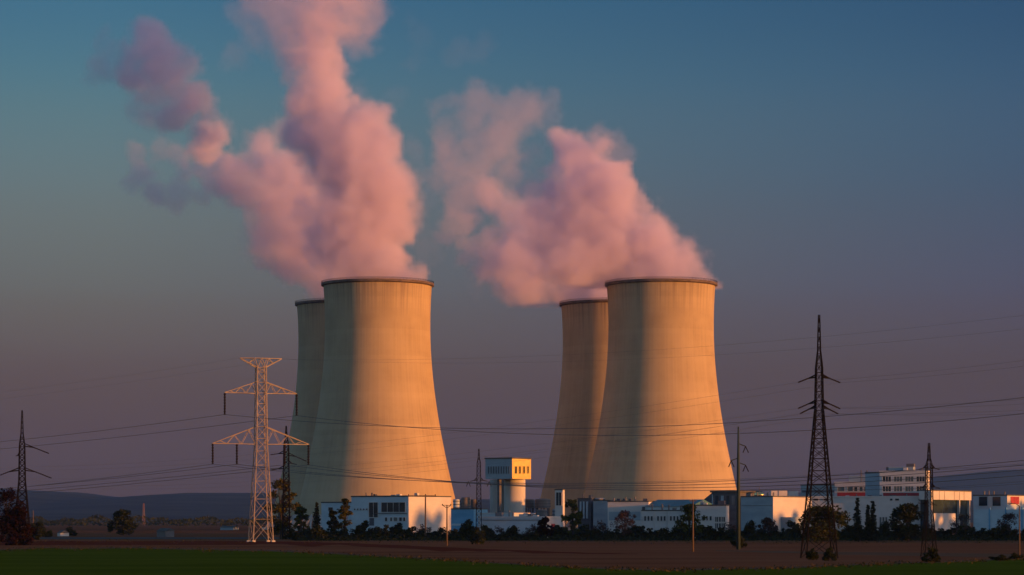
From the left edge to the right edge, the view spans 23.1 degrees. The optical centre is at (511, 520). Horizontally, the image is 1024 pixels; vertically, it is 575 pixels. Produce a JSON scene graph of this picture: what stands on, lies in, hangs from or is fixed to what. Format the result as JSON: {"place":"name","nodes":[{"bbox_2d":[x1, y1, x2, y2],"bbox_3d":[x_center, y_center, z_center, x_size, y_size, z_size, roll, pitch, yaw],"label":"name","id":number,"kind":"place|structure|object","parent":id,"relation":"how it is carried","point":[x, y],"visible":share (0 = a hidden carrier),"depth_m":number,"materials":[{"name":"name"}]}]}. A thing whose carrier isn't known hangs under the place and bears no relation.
{"place":"outdoors","nodes":[
{"label":"outdoors","id":0,"kind":"place"},
{"bbox_2d":[0,489,972,522],"bbox_3d":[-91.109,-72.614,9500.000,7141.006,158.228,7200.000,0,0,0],"label":"hills","id":1,"kind":"structure","parent":0,"point":[52,505],"depth_m":7393.53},
{"bbox_2d":[4,537,973,538],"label":"road","id":2,"kind":"structure","parent":0,"point":[157,537],"depth_m":731.77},
{"bbox_2d":[484,457,531,512],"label":"silo tower","id":3,"kind":"structure","parent":0,"point":[504,499],"depth_m":827.78,"materials":[{"name":"beige concrete"}]},
{"bbox_2d":[0,547,1022,570],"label":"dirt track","id":4,"kind":"structure","parent":0,"point":[443,558],"depth_m":362.54,"materials":[{"name":"soil"}]},
{"bbox_2d":[0,522,1023,568],"bbox_3d":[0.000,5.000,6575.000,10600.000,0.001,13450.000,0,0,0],"label":"ground","id":5,"kind":"structure","parent":0,"point":[664,554],"depth_m":446.69,"materials":[{"name":"soil"}]},
{"bbox_2d":[0,487,27,542],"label":"broadleaf tree","id":6,"kind":"object","parent":5,"relation":"on","point":[7,495],"visible":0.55,"depth_m":519.33,"materials":[{"name":"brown plant"}]},
{"bbox_2d":[0,507,35,544],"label":"broadleaf tree","id":7,"kind":"object","parent":5,"relation":"on","point":[14,519],"visible":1,"depth_m":504.15,"materials":[{"name":"red plant"}]},
{"bbox_2d":[0,410,51,537],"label":"pylon","id":8,"kind":"object","parent":5,"relation":"on","point":[19,468],"visible":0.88,"depth_m":584.50,"materials":[{"name":"metal"}]},
{"bbox_2d":[31,521,46,539],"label":"broadleaf tree","id":9,"kind":"object","parent":5,"relation":"on","point":[40,531],"visible":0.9,"depth_m":639.32,"materials":[{"name":"green plant"}]},
{"bbox_2d":[107,509,137,534],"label":"broadleaf tree","id":10,"kind":"object","parent":5,"relation":"on","point":[120,518],"visible":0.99,"depth_m":840.69,"materials":[{"name":"green plant"}]},
{"bbox_2d":[0,514,312,525],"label":"woods","id":11,"kind":"object","parent":5,"relation":"on","point":[97,519],"visible":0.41,"depth_m":2305.39,"materials":[{"name":"green plant"}]},
{"bbox_2d":[157,528,173,536],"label":"shed","id":12,"kind":"structure","parent":5,"relation":"on","point":[165,532],"depth_m":761.31,"materials":[{"name":"metal"}]},
{"bbox_2d":[261,478,300,538],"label":"broadleaf tree","id":13,"kind":"object","parent":5,"relation":"on","point":[277,527],"visible":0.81,"depth_m":667.30,"materials":[{"name":"green plant"}]},
{"bbox_2d":[270,426,305,538],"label":"pylon","id":14,"kind":"object","parent":5,"relation":"on","point":[288,491],"visible":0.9,"depth_m":659.24,"materials":[{"name":"metal"}]},
{"bbox_2d":[282,529,303,539],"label":"shrub","id":15,"kind":"object","parent":5,"relation":"on","point":[292,535],"visible":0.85,"depth_m":628.08,"materials":[{"name":"green plant"}]},
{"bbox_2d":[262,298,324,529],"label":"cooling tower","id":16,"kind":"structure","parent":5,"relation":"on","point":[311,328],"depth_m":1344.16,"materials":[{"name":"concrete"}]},
{"bbox_2d":[293,506,309,530],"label":"broadleaf tree","id":17,"kind":"object","parent":5,"relation":"on","point":[300,511],"visible":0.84,"depth_m":654.80,"materials":[{"name":"green plant"}]},
{"bbox_2d":[0,541,621,553],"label":"stubble strip","id":18,"kind":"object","parent":5,"relation":"on","point":[311,544],"visible":0.89,"depth_m":519.59,"materials":[{"name":"soil"}]},
{"bbox_2d":[211,357,309,541],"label":"pylon","id":19,"kind":"object","parent":18,"relation":"on","point":[264,416],"visible":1,"depth_m":584.74,"materials":[{"name":"metal"}]},
{"bbox_2d":[3,464,1019,488],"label":"power line","id":20,"kind":"object","parent":19,"relation":"hanging from","point":[547,485],"visible":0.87,"depth_m":510.80,"materials":[{"name":"metal"}]},
{"bbox_2d":[0,460,1023,489],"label":"power line","id":21,"kind":"object","parent":19,"relation":"hanging from","point":[528,483],"visible":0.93,"depth_m":515.33,"materials":[{"name":"metal"}]},
{"bbox_2d":[6,329,1017,398],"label":"power line","id":22,"kind":"object","parent":19,"relation":"attached to","point":[563,361],"visible":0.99,"depth_m":509.15,"materials":[{"name":"metal"}]},
{"bbox_2d":[1,397,1023,441],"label":"power line","id":23,"kind":"object","parent":19,"relation":"hanging from","point":[546,428],"visible":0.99,"depth_m":507.92,"materials":[{"name":"metal"}]},
{"bbox_2d":[3,413,1023,448],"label":"power line","id":24,"kind":"object","parent":19,"relation":"hanging from","point":[557,434],"visible":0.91,"depth_m":511.56,"materials":[{"name":"metal"}]},
{"bbox_2d":[7,315,1022,391],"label":"power line","id":25,"kind":"object","parent":19,"relation":"hanging from","point":[550,355],"visible":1,"depth_m":511.40,"materials":[{"name":"metal"}]},
{"bbox_2d":[11,465,1019,491],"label":"power line","id":26,"kind":"object","parent":19,"relation":"hanging from","point":[547,486],"visible":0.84,"depth_m":519.53,"materials":[{"name":"metal"}]},
{"bbox_2d":[24,465,1023,493],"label":"power line","id":27,"kind":"object","parent":19,"relation":"hanging from","point":[564,488],"visible":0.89,"depth_m":516.76,"materials":[{"name":"metal"}]},
{"bbox_2d":[308,524,326,540],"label":"shrub","id":28,"kind":"object","parent":5,"relation":"on","point":[318,531],"visible":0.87,"depth_m":621.32,"materials":[{"name":"green plant"}]},
{"bbox_2d":[312,502,322,528],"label":"conifer","id":29,"kind":"object","parent":5,"relation":"on","point":[316,515],"visible":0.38,"depth_m":651.65,"materials":[{"name":"green plant"}]},
{"bbox_2d":[326,510,341,532],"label":"broadleaf tree","id":30,"kind":"object","parent":5,"relation":"on","point":[332,523],"visible":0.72,"depth_m":647.31,"materials":[{"name":"green plant"}]},
{"bbox_2d":[321,502,350,534],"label":"annex","id":31,"kind":"object","parent":5,"relation":"on","point":[326,507],"visible":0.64,"depth_m":726.43,"materials":[{"name":"white paint"}]},
{"bbox_2d":[336,498,353,534],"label":"poplar","id":32,"kind":"object","parent":5,"relation":"on","point":[344,511],"visible":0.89,"depth_m":649.19,"materials":[{"name":"green plant"}]},
{"bbox_2d":[349,527,365,538],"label":"shrub","id":33,"kind":"object","parent":5,"relation":"on","point":[357,531],"visible":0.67,"depth_m":638.03,"materials":[{"name":"green plant"}]},
{"bbox_2d":[288,276,454,530],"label":"cooling tower","id":34,"kind":"structure","parent":5,"relation":"on","point":[373,324],"depth_m":1224.71,"materials":[{"name":"concrete"}]},
{"bbox_2d":[373,525,390,538],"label":"shrub","id":35,"kind":"object","parent":5,"relation":"on","point":[383,532],"visible":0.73,"depth_m":642.86,"materials":[{"name":"green plant"}]},
{"bbox_2d":[351,493,450,533],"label":"office block","id":36,"kind":"structure","parent":5,"relation":"on","point":[374,510],"depth_m":706.25,"materials":[{"name":"white paint"}]},
{"bbox_2d":[369,502,377,517],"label":"window","id":37,"kind":"structure","parent":36,"relation":"in","point":[373,506],"depth_m":706.28,"materials":[{"name":"glass"}]},
{"bbox_2d":[381,502,405,511],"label":"window","id":38,"kind":"structure","parent":36,"relation":"in","point":[385,506],"depth_m":702.67,"materials":[{"name":"glass"}]},
{"bbox_2d":[392,526,409,539],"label":"shrub","id":39,"kind":"object","parent":5,"relation":"on","point":[399,530],"visible":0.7,"depth_m":630.70,"materials":[{"name":"green plant"}]},
{"bbox_2d":[432,527,453,539],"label":"shrub","id":40,"kind":"object","parent":5,"relation":"on","point":[441,531],"visible":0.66,"depth_m":630.90,"materials":[{"name":"green plant"}]},
{"bbox_2d":[456,524,474,540],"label":"shrub","id":41,"kind":"object","parent":5,"relation":"on","point":[470,528],"visible":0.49,"depth_m":624.30,"materials":[{"name":"green plant"}]},
{"bbox_2d":[451,508,487,530],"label":"building","id":42,"kind":"structure","parent":5,"relation":"on","point":[459,516],"depth_m":797.73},
{"bbox_2d":[469,526,485,543],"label":"shrub","id":43,"kind":"object","parent":5,"relation":"on","point":[477,536],"visible":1,"depth_m":520.79,"materials":[{"name":"green plant"}]},
{"bbox_2d":[466,449,491,530],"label":"pylon","id":44,"kind":"object","parent":5,"relation":"on","point":[477,498],"visible":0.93,"depth_m":689.37,"materials":[{"name":"metal"}]},
{"bbox_2d":[480,525,494,540],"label":"shrub","id":45,"kind":"object","parent":5,"relation":"on","point":[488,531],"visible":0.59,"depth_m":621.05,"materials":[{"name":"green plant"}]},
{"bbox_2d":[0,538,1023,573],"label":"weeds","id":46,"kind":"object","parent":5,"relation":"on","point":[652,569],"visible":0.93,"depth_m":304.13,"materials":[{"name":"plant"}]},
{"bbox_2d":[506,525,523,540],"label":"shrub","id":47,"kind":"object","parent":5,"relation":"on","point":[513,530],"visible":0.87,"depth_m":624.20,"materials":[{"name":"green plant"}]},
{"bbox_2d":[478,510,561,534],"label":"hall","id":48,"kind":"structure","parent":5,"relation":"on","point":[522,522],"depth_m":721.38,"materials":[{"name":"white paint"}]},
{"bbox_2d":[525,499,533,512],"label":"vat","id":49,"kind":"object","parent":5,"relation":"on","point":[529,503],"visible":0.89,"depth_m":840.65,"materials":[{"name":"metal"}]},
{"bbox_2d":[534,499,550,515],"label":"vat","id":50,"kind":"object","parent":5,"relation":"on","point":[542,503],"visible":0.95,"depth_m":835.85,"materials":[{"name":"metal"}]},
{"bbox_2d":[537,516,554,536],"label":"broadleaf tree","id":51,"kind":"object","parent":5,"relation":"on","point":[543,529],"visible":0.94,"depth_m":639.39,"materials":[{"name":"green plant"}]},
{"bbox_2d":[561,499,583,539],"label":"broadleaf tree","id":52,"kind":"object","parent":5,"relation":"on","point":[577,516],"visible":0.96,"depth_m":643.99,"materials":[{"name":"green plant"}]},
{"bbox_2d":[538,297,607,527],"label":"cooling tower","id":53,"kind":"structure","parent":5,"relation":"on","point":[585,336],"depth_m":1341.87,"materials":[{"name":"concrete"}]},
{"bbox_2d":[577,494,594,529],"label":"grey plant room","id":54,"kind":"object","parent":5,"relation":"on","point":[585,505],"visible":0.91,"depth_m":840.97,"materials":[{"name":"metal"}]},
{"bbox_2d":[577,524,594,540],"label":"shrub","id":55,"kind":"object","parent":5,"relation":"on","point":[585,531],"visible":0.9,"depth_m":623.04,"materials":[{"name":"green plant"}]},
{"bbox_2d":[589,529,610,540],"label":"shrub","id":56,"kind":"object","parent":5,"relation":"on","point":[598,532],"visible":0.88,"depth_m":623.98,"materials":[{"name":"green plant"}]},
{"bbox_2d":[593,500,622,532],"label":"blue grey block","id":57,"kind":"structure","parent":5,"relation":"on","point":[600,510],"depth_m":834.05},
{"bbox_2d":[610,510,635,535],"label":"broadleaf tree","id":58,"kind":"object","parent":5,"relation":"on","point":[625,514],"visible":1,"depth_m":644.39,"materials":[{"name":"brown plant"}]},
{"bbox_2d":[607,497,653,532],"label":"white hall","id":59,"kind":"structure","parent":5,"relation":"on","point":[635,507],"depth_m":802.61,"materials":[{"name":"paint"}]},
{"bbox_2d":[627,525,647,538],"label":"shrub","id":60,"kind":"object","parent":5,"relation":"on","point":[641,531],"visible":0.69,"depth_m":648.38,"materials":[{"name":"green plant"}]},
{"bbox_2d":[568,276,736,529],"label":"cooling tower","id":61,"kind":"structure","parent":5,"relation":"on","point":[652,316],"depth_m":1224.66,"materials":[{"name":"concrete"}]},
{"bbox_2d":[641,528,663,538],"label":"shrub","id":62,"kind":"object","parent":5,"relation":"on","point":[659,532],"visible":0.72,"depth_m":639.32,"materials":[{"name":"green plant"}]},
{"bbox_2d":[294,532,1023,540],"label":"undergrowth","id":63,"kind":"object","parent":5,"relation":"on","point":[543,538],"visible":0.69,"depth_m":619.20,"materials":[{"name":"green plant"}]},
{"bbox_2d":[641,504,691,532],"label":"windowed hall","id":64,"kind":"structure","parent":5,"relation":"on","point":[658,519],"depth_m":716.00,"materials":[{"name":"white paint"}]},
{"bbox_2d":[664,527,689,539],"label":"shrub","id":65,"kind":"object","parent":5,"relation":"on","point":[678,532],"visible":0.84,"depth_m":625.71,"materials":[{"name":"green plant"}]},
{"bbox_2d":[644,499,712,509],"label":"teal roof hall","id":66,"kind":"structure","parent":5,"relation":"on","point":[677,504],"depth_m":797.18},
{"bbox_2d":[674,503,706,536],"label":"broadleaf tree","id":67,"kind":"object","parent":5,"relation":"on","point":[687,508],"visible":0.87,"depth_m":639.59,"materials":[{"name":"green plant"}]},
{"bbox_2d":[689,500,695,551],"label":"utility pole","id":68,"kind":"object","parent":5,"relation":"on","point":[692,524],"visible":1,"depth_m":401.78,"materials":[{"name":"brown wood"}]},
{"bbox_2d":[702,525,717,540],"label":"shrub","id":69,"kind":"object","parent":5,"relation":"on","point":[710,530],"visible":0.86,"depth_m":624.33,"materials":[{"name":"green plant"}]},
{"bbox_2d":[695,501,729,531],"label":"windowed block","id":70,"kind":"structure","parent":5,"relation":"on","point":[717,516],"depth_m":706.37,"materials":[{"name":"white paint"}]},
{"bbox_2d":[713,527,735,540],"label":"shrub","id":71,"kind":"object","parent":5,"relation":"on","point":[721,532],"visible":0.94,"depth_m":622.65,"materials":[{"name":"green plant"}]},
{"bbox_2d":[729,427,748,549],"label":"power pole","id":72,"kind":"object","parent":5,"relation":"on","point":[738,503],"visible":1,"depth_m":429.77,"materials":[{"name":"brown wood"}]},
{"bbox_2d":[743,520,756,535],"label":"shrub","id":73,"kind":"object","parent":5,"relation":"on","point":[750,525],"visible":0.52,"depth_m":669.61,"materials":[{"name":"green plant"}]},
{"bbox_2d":[757,516,778,536],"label":"broadleaf tree","id":74,"kind":"object","parent":5,"relation":"on","point":[769,524],"visible":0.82,"depth_m":643.82,"materials":[{"name":"green plant"}]},
{"bbox_2d":[740,491,811,531],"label":"blue store","id":75,"kind":"structure","parent":5,"relation":"on","point":[781,508],"depth_m":754.27,"materials":[{"name":"paint"}]},
{"bbox_2d":[806,548,818,559],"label":"shrub","id":76,"kind":"object","parent":5,"relation":"on","point":[812,554],"visible":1,"depth_m":315.74,"materials":[{"name":"green plant"}]},
{"bbox_2d":[800,484,834,495],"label":"blue stair block","id":77,"kind":"structure","parent":5,"relation":"on","point":[803,493],"depth_m":883.63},
{"bbox_2d":[798,315,839,557],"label":"pylon","id":78,"kind":"object","parent":5,"relation":"on","point":[823,427],"visible":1,"depth_m":332.74,"materials":[{"name":"metal"}]},
{"bbox_2d":[2,414,994,488],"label":"power line","id":79,"kind":"object","parent":78,"relation":"hanging from","point":[551,456],"visible":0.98,"depth_m":405.19,"materials":[{"name":"metal"}]},
{"bbox_2d":[4,404,1015,481],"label":"power line","id":80,"kind":"object","parent":78,"relation":"hanging from","point":[592,443],"visible":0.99,"depth_m":384.94,"materials":[{"name":"metal"}]},
{"bbox_2d":[5,399,1022,478],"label":"power line","id":81,"kind":"object","parent":78,"relation":"hanging from","point":[577,439],"visible":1,"depth_m":381.33,"materials":[{"name":"metal"}]},
{"bbox_2d":[6,410,1021,485],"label":"power line","id":82,"kind":"object","parent":78,"relation":"hanging from","point":[560,449],"visible":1,"depth_m":392.34,"materials":[{"name":"metal"}]},
{"bbox_2d":[47,360,1023,466],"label":"power line","id":83,"kind":"object","parent":78,"relation":"hanging from","point":[574,416],"visible":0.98,"depth_m":376.92,"materials":[{"name":"metal"}]},
{"bbox_2d":[76,366,1021,469],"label":"power line","id":84,"kind":"object","parent":78,"relation":"hanging from","point":[591,420],"visible":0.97,"depth_m":383.65,"materials":[{"name":"metal"}]},
{"bbox_2d":[794,505,851,542],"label":"broadleaf tree","id":85,"kind":"object","parent":5,"relation":"on","point":[840,518],"visible":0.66,"depth_m":558.36,"materials":[{"name":"green plant"}]},
{"bbox_2d":[822,547,836,560],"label":"shrub","id":86,"kind":"object","parent":5,"relation":"on","point":[828,554],"visible":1,"depth_m":310.84,"materials":[{"name":"green plant"}]},
{"bbox_2d":[834,470,866,495],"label":"office wing","id":87,"kind":"structure","parent":5,"relation":"on","point":[843,489],"depth_m":824.50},
{"bbox_2d":[849,498,864,540],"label":"conifer","id":88,"kind":"object","parent":5,"relation":"on","point":[857,533],"visible":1,"depth_m":599.68,"materials":[{"name":"green plant"}]},
{"bbox_2d":[811,494,919,530],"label":"long hall","id":89,"kind":"structure","parent":5,"relation":"on","point":[885,506],"depth_m":781.19,"materials":[{"name":"white paint"}]},
{"bbox_2d":[863,504,870,540],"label":"conifer","id":90,"kind":"object","parent":5,"relation":"on","point":[866,524],"visible":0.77,"depth_m":611.71,"materials":[{"name":"green plant"}]},
{"bbox_2d":[865,472,879,495],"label":"blue stair block","id":91,"kind":"structure","parent":5,"relation":"on","point":[873,490],"depth_m":801.34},
{"bbox_2d":[866,501,879,540],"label":"conifer","id":92,"kind":"object","parent":5,"relation":"on","point":[873,534],"visible":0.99,"depth_m":604.69,"materials":[{"name":"green plant"}]},
{"bbox_2d":[879,464,929,495],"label":"office tower","id":93,"kind":"structure","parent":5,"relation":"on","point":[902,488],"depth_m":788.76,"materials":[{"name":"white paint"}]},
{"bbox_2d":[888,503,923,541],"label":"broadleaf tree","id":94,"kind":"object","parent":5,"relation":"on","point":[906,528],"visible":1,"depth_m":588.54,"materials":[{"name":"green plant"}]},
{"bbox_2d":[918,443,939,556],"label":"pylon","id":95,"kind":"object","parent":5,"relation":"on","point":[926,485],"visible":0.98,"depth_m":344.83,"materials":[{"name":"metal"}]},
{"bbox_2d":[486,481,1023,490],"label":"power line","id":96,"kind":"object","parent":95,"relation":"hanging from","point":[782,490],"visible":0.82,"depth_m":412.88,"materials":[{"name":"metal"}]},
{"bbox_2d":[920,546,940,561],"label":"shrub","id":97,"kind":"object","parent":5,"relation":"on","point":[933,555],"visible":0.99,"depth_m":301.16,"materials":[{"name":"green plant"}]},
{"bbox_2d":[919,490,971,533],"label":"glazed hall","id":98,"kind":"structure","parent":5,"relation":"on","point":[950,506],"depth_m":782.98,"materials":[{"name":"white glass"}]},
{"bbox_2d":[950,512,975,534],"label":"broadleaf tree","id":99,"kind":"object","parent":5,"relation":"on","point":[961,517],"visible":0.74,"depth_m":640.00,"materials":[{"name":"green plant"}]},
{"bbox_2d":[952,525,976,539],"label":"shrub","id":100,"kind":"object","parent":5,"relation":"on","point":[970,531],"visible":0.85,"depth_m":633.28,"materials":[{"name":"green plant"}]},
{"bbox_2d":[976,528,996,539],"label":"shrub","id":101,"kind":"object","parent":5,"relation":"on","point":[991,533],"visible":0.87,"depth_m":625.47,"materials":[{"name":"green plant"}]},
{"bbox_2d":[973,491,1023,526],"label":"end hall","id":102,"kind":"structure","parent":5,"relation":"on","point":[988,501],"depth_m":803.79,"materials":[{"name":"paint"}]},
{"bbox_2d":[974,507,1023,532],"bbox_3d":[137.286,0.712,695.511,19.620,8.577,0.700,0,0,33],"label":"white building","id":103,"kind":"structure","parent":5,"relation":"on","point":[987,519],"depth_m":697.53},
{"bbox_2d":[991,524,1008,539],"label":"shrub","id":104,"kind":"object","parent":5,"relation":"on","point":[1002,530],"visible":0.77,"depth_m":630.39,"materials":[{"name":"green plant"}]},
{"bbox_2d":[997,512,1020,533],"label":"broadleaf tree","id":105,"kind":"object","parent":5,"relation":"on","point":[1008,517],"visible":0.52,"depth_m":639.56,"materials":[{"name":"green plant"}]},
{"bbox_2d":[0,548,1023,574],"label":"crop field","id":106,"kind":"structure","parent":0,"point":[108,561],"depth_m":271.82,"materials":[{"name":"plant"}]},
{"bbox_2d":[0,0,1023,499],"label":"sky","id":107,"kind":"structure","parent":0,"point":[176,176],"materials":[{"name":"blue"}]},
{"bbox_2d":[554,489,564,526],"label":"stair tower","id":108,"kind":"structure","parent":0,"point":[559,502],"depth_m":775.64,"materials":[{"name":"white paint"}]},
{"bbox_2d":[704,491,761,530],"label":"dark barn","id":109,"kind":"structure","parent":0,"point":[729,498],"depth_m":802.00,"materials":[{"name":"grey metal"}]},
{"bbox_2d":[716,550,1023,557],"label":"dirt track","id":110,"kind":"structure","parent":0,"point":[918,554],"depth_m":378.75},
{"bbox_2d":[787,469,1023,501],"bbox_3d":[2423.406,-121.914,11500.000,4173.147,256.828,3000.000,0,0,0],"label":"hills","id":111,"kind":"structure","parent":0,"point":[1005,485],"depth_m":10944.41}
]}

